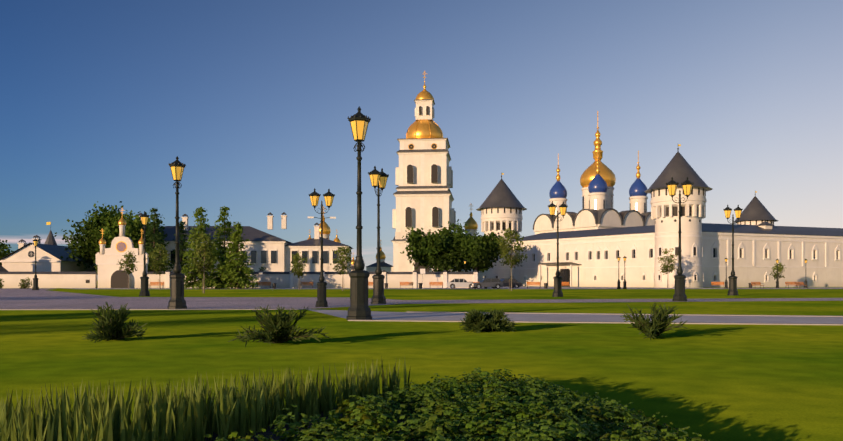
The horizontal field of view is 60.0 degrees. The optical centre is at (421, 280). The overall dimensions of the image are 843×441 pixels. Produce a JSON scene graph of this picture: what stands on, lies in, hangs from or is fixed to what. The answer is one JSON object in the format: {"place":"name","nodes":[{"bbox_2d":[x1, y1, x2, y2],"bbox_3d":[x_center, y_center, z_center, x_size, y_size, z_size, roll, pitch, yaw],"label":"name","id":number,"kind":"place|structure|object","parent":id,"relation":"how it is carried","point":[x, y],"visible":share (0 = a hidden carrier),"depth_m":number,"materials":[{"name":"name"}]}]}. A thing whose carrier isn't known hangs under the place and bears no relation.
{"place":"outdoors","nodes":[
{"label":"outdoors","id":0,"kind":"place"},
{"bbox_2d":[0,265,8,271],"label":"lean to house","id":1,"kind":"structure","parent":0,"point":[2,269],"depth_m":115.28,"materials":[{"name":"white"}]},
{"bbox_2d":[0,235,94,271],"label":"building","id":2,"kind":"structure","parent":0,"point":[21,258],"depth_m":123.11,"materials":[{"name":"white paint"}]},
{"bbox_2d":[44,222,56,244],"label":"cone tower","id":3,"kind":"structure","parent":0,"point":[50,239],"depth_m":144.31,"materials":[{"name":"metal"}]},
{"bbox_2d":[63,288,422,288],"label":"path","id":4,"kind":"structure","parent":0,"point":[233,288],"depth_m":103.11,"materials":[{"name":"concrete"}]},
{"bbox_2d":[118,251,138,288],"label":"sapling","id":5,"kind":"object","parent":4,"relation":"on","point":[130,260],"visible":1,"depth_m":100.23,"materials":[{"name":"green plant"}]},
{"bbox_2d":[149,282,163,288],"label":"bench","id":6,"kind":"object","parent":4,"relation":"on","point":[155,284],"visible":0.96,"depth_m":100.75,"materials":[{"name":"brown wood"}]},
{"bbox_2d":[256,282,270,288],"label":"bench","id":7,"kind":"object","parent":4,"relation":"on","point":[264,283],"visible":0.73,"depth_m":101.23,"materials":[{"name":"brown wood"}]},
{"bbox_2d":[400,282,412,285],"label":"bench","id":8,"kind":"object","parent":4,"relation":"on","point":[406,283],"visible":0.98,"depth_m":101.81,"materials":[{"name":"brown wood"}]},
{"bbox_2d":[285,223,352,271],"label":"house","id":9,"kind":"structure","parent":0,"point":[310,249],"depth_m":135.39,"materials":[{"name":"white paint"}]},
{"bbox_2d":[307,206,340,242],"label":"church","id":10,"kind":"structure","parent":0,"point":[326,231],"depth_m":297.57,"materials":[{"name":"gold metal"}]},
{"bbox_2d":[351,257,354,270],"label":"church","id":11,"kind":"structure","parent":0,"point":[352,265],"depth_m":337.67,"materials":[{"name":"white paint"}]},
{"bbox_2d":[366,240,392,271],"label":"church","id":12,"kind":"structure","parent":0,"point":[386,267],"depth_m":314.39,"materials":[{"name":"paint"}]},
{"bbox_2d":[0,281,842,440],"bbox_3d":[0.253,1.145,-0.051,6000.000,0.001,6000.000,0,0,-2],"label":"lawn","id":13,"kind":"structure","parent":0,"point":[723,382],"depth_m":11.45,"materials":[{"name":"green plant"}]},
{"bbox_2d":[0,240,13,265],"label":"tree","id":14,"kind":"object","parent":13,"relation":"on","point":[3,253],"visible":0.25,"depth_m":148.19,"materials":[{"name":"green plant"}]},
{"bbox_2d":[77,215,98,274],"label":"tree","id":15,"kind":"object","parent":13,"relation":"on","point":[84,240],"visible":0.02,"depth_m":134.77,"materials":[{"name":"green plant"}]},
{"bbox_2d":[54,201,132,268],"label":"tree","id":16,"kind":"object","parent":13,"relation":"on","point":[85,256],"visible":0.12,"depth_m":125.38,"materials":[{"name":"green plant"}]},
{"bbox_2d":[82,302,146,342],"bbox_3d":[-5.876,0.803,13.978,1.186,0.819,1.163,0,0,-20],"label":"juniper shrub","id":17,"kind":"object","parent":13,"relation":"on","point":[110,326],"visible":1,"depth_m":13.85,"materials":[{"name":"green plant"}]},
{"bbox_2d":[75,212,168,262],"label":"tree","id":18,"kind":"object","parent":13,"relation":"on","point":[134,229],"visible":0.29,"depth_m":122.66,"materials":[{"name":"green plant"}]},
{"bbox_2d":[96,216,148,287],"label":"gateway","id":19,"kind":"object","parent":13,"relation":"on","point":[110,275],"depth_m":108.62,"materials":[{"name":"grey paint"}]},
{"bbox_2d":[119,201,167,236],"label":"tree","id":20,"kind":"object","parent":13,"relation":"on","point":[162,229],"depth_m":136.24,"materials":[{"name":"green plant"}]},
{"bbox_2d":[139,211,149,295],"bbox_3d":[-20.161,-1.953,53.172,0.711,6.197,0.711,0,0,-7],"label":"lamp","id":21,"kind":"object","parent":13,"relation":"on","point":[144,278],"visible":1,"depth_m":53.03,"materials":[{"name":"metal"}]},
{"bbox_2d":[0,309,299,309],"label":"plaza kerb","id":22,"kind":"structure","parent":13,"relation":"on","point":[146,309],"depth_m":28.34,"materials":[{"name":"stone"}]},
{"bbox_2d":[146,243,170,289],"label":"sapling","id":23,"kind":"object","parent":13,"relation":"on","point":[161,264],"visible":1,"depth_m":86.02,"materials":[{"name":"green plant"}]},
{"bbox_2d":[145,207,171,271],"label":"conifer","id":24,"kind":"object","parent":13,"relation":"on","point":[153,237],"visible":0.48,"depth_m":119.46,"materials":[{"name":"green plant"}]},
{"bbox_2d":[168,221,192,269],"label":"tree","id":25,"kind":"object","parent":13,"relation":"on","point":[182,241],"visible":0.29,"depth_m":122.32,"materials":[{"name":"green plant"}]},
{"bbox_2d":[181,207,221,288],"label":"larch","id":26,"kind":"object","parent":13,"relation":"on","point":[193,276],"visible":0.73,"depth_m":98.57,"materials":[{"name":"green plant"}]},
{"bbox_2d":[187,232,218,292],"bbox_3d":[-19.316,-1.571,64.806,2.928,5.435,2.824,0,0,19],"label":"sapling","id":27,"kind":"object","parent":13,"relation":"on","point":[206,248],"visible":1,"depth_m":64.60,"materials":[{"name":"green plant"}]},
{"bbox_2d":[139,212,290,271],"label":"building","id":28,"kind":"structure","parent":13,"relation":"on","point":[264,249],"depth_m":134.21,"materials":[{"name":"white paint"}]},
{"bbox_2d":[205,206,246,287],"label":"larch","id":29,"kind":"object","parent":13,"relation":"on","point":[219,242],"visible":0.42,"depth_m":102.61,"materials":[{"name":"green plant"}]},
{"bbox_2d":[216,222,258,288],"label":"larch","id":30,"kind":"object","parent":13,"relation":"on","point":[236,279],"visible":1,"depth_m":98.73,"materials":[{"name":"green plant"}]},
{"bbox_2d":[0,270,477,287],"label":"boundary wall","id":31,"kind":"structure","parent":13,"relation":"on","point":[89,279],"depth_m":109.36,"materials":[{"name":"paint"}]},
{"bbox_2d":[228,305,330,346],"bbox_3d":[-2.575,0.793,13.069,1.899,0.745,1.368,0,0,-2],"label":"juniper shrub","id":32,"kind":"object","parent":13,"relation":"on","point":[277,328],"visible":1,"depth_m":13.04,"materials":[{"name":"green plant"}]},
{"bbox_2d":[289,252,307,289],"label":"sapling","id":33,"kind":"object","parent":13,"relation":"on","point":[297,269],"visible":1,"depth_m":86.45,"materials":[{"name":"green plant"}]},
{"bbox_2d":[330,246,353,290],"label":"sapling","id":34,"kind":"object","parent":13,"relation":"on","point":[341,260],"visible":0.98,"depth_m":78.96,"materials":[{"name":"green plant"}]},
{"bbox_2d":[0,356,709,440],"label":"flower bed","id":35,"kind":"object","parent":13,"relation":"on","point":[476,406],"visible":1,"depth_m":4.64,"materials":[{"name":"plant"}]},
{"bbox_2d":[459,309,520,332],"bbox_3d":[1.461,0.923,16.465,1.325,0.614,1.382,0,0,39],"label":"juniper shrub","id":36,"kind":"object","parent":13,"relation":"on","point":[477,321],"visible":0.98,"depth_m":16.24,"materials":[{"name":"green plant"}]},
{"bbox_2d":[476,172,526,279],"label":"tower","id":37,"kind":"structure","parent":13,"relation":"on","point":[501,208],"depth_m":147.24,"materials":[{"name":"paint"}]},
{"bbox_2d":[496,228,531,290],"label":"sapling","id":38,"kind":"object","parent":13,"relation":"on","point":[508,258],"visible":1,"depth_m":79.41,"materials":[{"name":"green plant"}]},
{"bbox_2d":[548,201,567,296],"bbox_3d":[9.530,-2.208,51.060,1.490,6.707,0.711,0,0,-10],"label":"double lamp","id":39,"kind":"object","parent":13,"relation":"on","point":[557,292],"visible":1,"depth_m":50.94,"materials":[{"name":"metal"}]},
{"bbox_2d":[348,319,842,324],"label":"path kerb","id":40,"kind":"structure","parent":13,"relation":"on","point":[604,322],"depth_m":19.58,"materials":[{"name":"concrete"}]},
{"bbox_2d":[407,311,820,316],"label":"path kerb","id":41,"kind":"structure","parent":13,"relation":"on","point":[634,314],"depth_m":24.36,"materials":[{"name":"concrete"}]},
{"bbox_2d":[423,286,842,288],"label":"gostiny path","id":42,"kind":"structure","parent":13,"relation":"on","point":[530,287],"depth_m":102.75,"materials":[{"name":"grey stone"}]},
{"bbox_2d":[420,269,424,287],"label":"parking sign","id":43,"kind":"object","parent":42,"relation":"on","point":[422,271],"visible":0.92,"depth_m":107.55,"materials":[{"name":"silver metal"}]},
{"bbox_2d":[400,226,465,271],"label":"tree","id":44,"kind":"object","parent":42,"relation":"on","point":[432,250],"visible":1,"depth_m":131.65,"materials":[{"name":"green plant"}]},
{"bbox_2d":[429,282,442,288],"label":"bench","id":45,"kind":"object","parent":42,"relation":"on","point":[435,283],"visible":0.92,"depth_m":101.93,"materials":[{"name":"brown wood"}]},
{"bbox_2d":[447,278,473,288],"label":"silver car","id":46,"kind":"object","parent":42,"relation":"on","point":[457,282],"visible":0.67,"depth_m":101.02,"materials":[{"name":"grey paint"}]},
{"bbox_2d":[432,219,495,270],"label":"tree","id":47,"kind":"object","parent":42,"relation":"on","point":[449,232],"visible":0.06,"depth_m":136.55,"materials":[{"name":"green plant"}]},
{"bbox_2d":[448,230,506,272],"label":"tree","id":48,"kind":"object","parent":42,"relation":"on","point":[478,253],"visible":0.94,"depth_m":131.41,"materials":[{"name":"green plant"}]},
{"bbox_2d":[471,278,502,288],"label":"dark hatchback","id":49,"kind":"object","parent":42,"relation":"on","point":[494,283],"visible":0.96,"depth_m":100.19,"materials":[{"name":"grey paint"}]},
{"bbox_2d":[500,279,521,287],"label":"black car","id":50,"kind":"object","parent":42,"relation":"on","point":[515,283],"visible":0.58,"depth_m":105.41,"materials":[{"name":"grey paint"}]},
{"bbox_2d":[527,282,540,288],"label":"bench","id":51,"kind":"object","parent":42,"relation":"on","point":[533,283],"visible":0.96,"depth_m":102.33,"materials":[{"name":"brown wood"}]},
{"bbox_2d":[562,282,569,285],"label":"bench","id":52,"kind":"object","parent":42,"relation":"on","point":[565,283],"visible":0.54,"depth_m":102.47,"materials":[{"name":"brown wood"}]},
{"bbox_2d":[617,256,620,288],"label":"lamp","id":53,"kind":"object","parent":42,"relation":"on","point":[618,281],"visible":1,"depth_m":96.95,"materials":[{"name":"metal"}]},
{"bbox_2d":[623,256,626,288],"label":"lamp","id":54,"kind":"object","parent":42,"relation":"on","point":[624,281],"visible":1,"depth_m":96.97,"materials":[{"name":"metal"}]},
{"bbox_2d":[658,248,677,287],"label":"sapling","id":55,"kind":"object","parent":42,"relation":"on","point":[668,268],"visible":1,"depth_m":108.50,"materials":[{"name":"green plant"}]},
{"bbox_2d":[724,258,727,288],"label":"lamp","id":56,"kind":"object","parent":42,"relation":"on","point":[726,282],"visible":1,"depth_m":102.77,"materials":[{"name":"metal"}]},
{"bbox_2d":[751,282,763,287],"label":"bench","id":57,"kind":"object","parent":42,"relation":"on","point":[755,283],"visible":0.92,"depth_m":103.20,"materials":[{"name":"brown wood"}]},
{"bbox_2d":[775,258,778,287],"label":"lamp","id":58,"kind":"object","parent":42,"relation":"on","point":[777,281],"visible":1,"depth_m":109.09,"materials":[{"name":"metal"}]},
{"bbox_2d":[795,282,807,288],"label":"bench","id":59,"kind":"object","parent":42,"relation":"on","point":[799,284],"visible":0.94,"depth_m":103.39,"materials":[{"name":"brown wood"}]},
{"bbox_2d":[804,259,807,287],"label":"lamp","id":60,"kind":"object","parent":42,"relation":"on","point":[805,260],"visible":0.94,"depth_m":109.19,"materials":[{"name":"metal"}]},
{"bbox_2d":[620,303,687,339],"bbox_3d":[4.579,0.779,14.410,1.083,0.783,1.588,0,0,-2],"label":"juniper shrub","id":61,"kind":"object","parent":13,"relation":"on","point":[655,326],"visible":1,"depth_m":14.31,"materials":[{"name":"green plant"}]},
{"bbox_2d":[644,144,711,287],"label":"tower","id":62,"kind":"structure","parent":13,"relation":"on","point":[679,169],"depth_m":113.28,"materials":[{"name":"paint"}]},
{"bbox_2d":[513,221,842,287],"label":"fortress wall","id":63,"kind":"structure","parent":13,"relation":"on","point":[587,258],"depth_m":126.77,"materials":[{"name":"white paint"}]},
{"bbox_2d":[723,205,742,294],"bbox_3d":[23.934,-2.342,56.108,1.549,6.975,0.740,0,0,-5],"label":"double lamp","id":64,"kind":"object","parent":13,"relation":"on","point":[732,290],"visible":1,"depth_m":55.98,"materials":[{"name":"metal"}]},
{"bbox_2d":[734,191,777,224],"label":"tower","id":65,"kind":"structure","parent":13,"relation":"on","point":[755,211],"depth_m":174.85,"materials":[{"name":"metal"}]},
{"bbox_2d":[769,262,784,280],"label":"sapling","id":66,"kind":"object","parent":13,"relation":"on","point":[780,269],"visible":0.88,"depth_m":115.79,"materials":[{"name":"green plant"}]},
{"bbox_2d":[0,288,842,308],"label":"plaza paving","id":67,"kind":"structure","parent":0,"point":[28,298],"depth_m":39.55,"materials":[{"name":"grey stone"}]},
{"bbox_2d":[18,277,32,288],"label":"bush","id":68,"kind":"object","parent":67,"relation":"on","point":[24,284],"visible":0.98,"depth_m":99.79,"materials":[{"name":"green plant"}]},
{"bbox_2d":[32,238,38,289],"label":"lamp","id":69,"kind":"object","parent":67,"relation":"on","point":[35,278],"visible":1,"depth_m":85.60,"materials":[{"name":"metal"}]},
{"bbox_2d":[167,156,186,308],"bbox_3d":[-9.918,-1.953,29.650,0.711,6.197,0.711,0,0,-30],"label":"lamp","id":70,"kind":"object","parent":67,"relation":"on","point":[177,300],"visible":1,"depth_m":29.51,"materials":[{"name":"metal"}]},
{"bbox_2d":[308,188,335,306],"bbox_3d":[-4.283,-1.403,31.369,1.201,5.097,0.541,0,0,-7],"label":"street lamp","id":71,"kind":"object","parent":67,"relation":"on","point":[321,301],"visible":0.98,"depth_m":31.27,"materials":[{"name":"metal"}]},
{"bbox_2d":[368,166,388,303],"bbox_3d":[-2.102,-2.208,35.764,0.711,6.707,1.490,0,0,22],"label":"double lamp","id":72,"kind":"object","parent":67,"relation":"on","point":[378,179],"visible":1,"depth_m":35.62,"materials":[{"name":"metal"}]},
{"bbox_2d":[666,177,693,300],"bbox_3d":[14.206,-2.275,40.147,1.520,6.841,0.726,0,0,4],"label":"double lamp","id":73,"kind":"object","parent":67,"relation":"on","point":[679,294],"visible":1,"depth_m":40.02,"materials":[{"name":"metal"}]},
{"bbox_2d":[0,0,842,280],"label":"sky","id":74,"kind":"structure","parent":0,"point":[256,99],"materials":[{"name":"blue"}]},
{"bbox_2d":[391,71,455,271],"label":"bell tower","id":75,"kind":"structure","parent":0,"point":[424,183],"depth_m":246.72,"materials":[{"name":"white paint"}]},
{"bbox_2d":[457,204,483,281],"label":"church","id":76,"kind":"structure","parent":0,"point":[471,227],"depth_m":283.55,"materials":[{"name":"gold metal"}]},
{"bbox_2d":[306,309,842,323],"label":"path","id":77,"kind":"structure","parent":0,"point":[377,315],"depth_m":22.40,"materials":[{"name":"grey stone"}]},
{"bbox_2d":[346,106,371,319],"bbox_3d":[-1.807,-1.953,21.198,0.711,6.197,0.711,0,0,-13],"label":"lamp","id":78,"kind":"object","parent":77,"relation":"on","point":[359,275],"visible":1,"depth_m":21.05,"materials":[{"name":"metal"}]},
{"bbox_2d":[533,111,654,234],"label":"cathedral","id":79,"kind":"structure","parent":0,"point":[597,184],"depth_m":201.62,"materials":[{"name":"white paint"}]}
]}

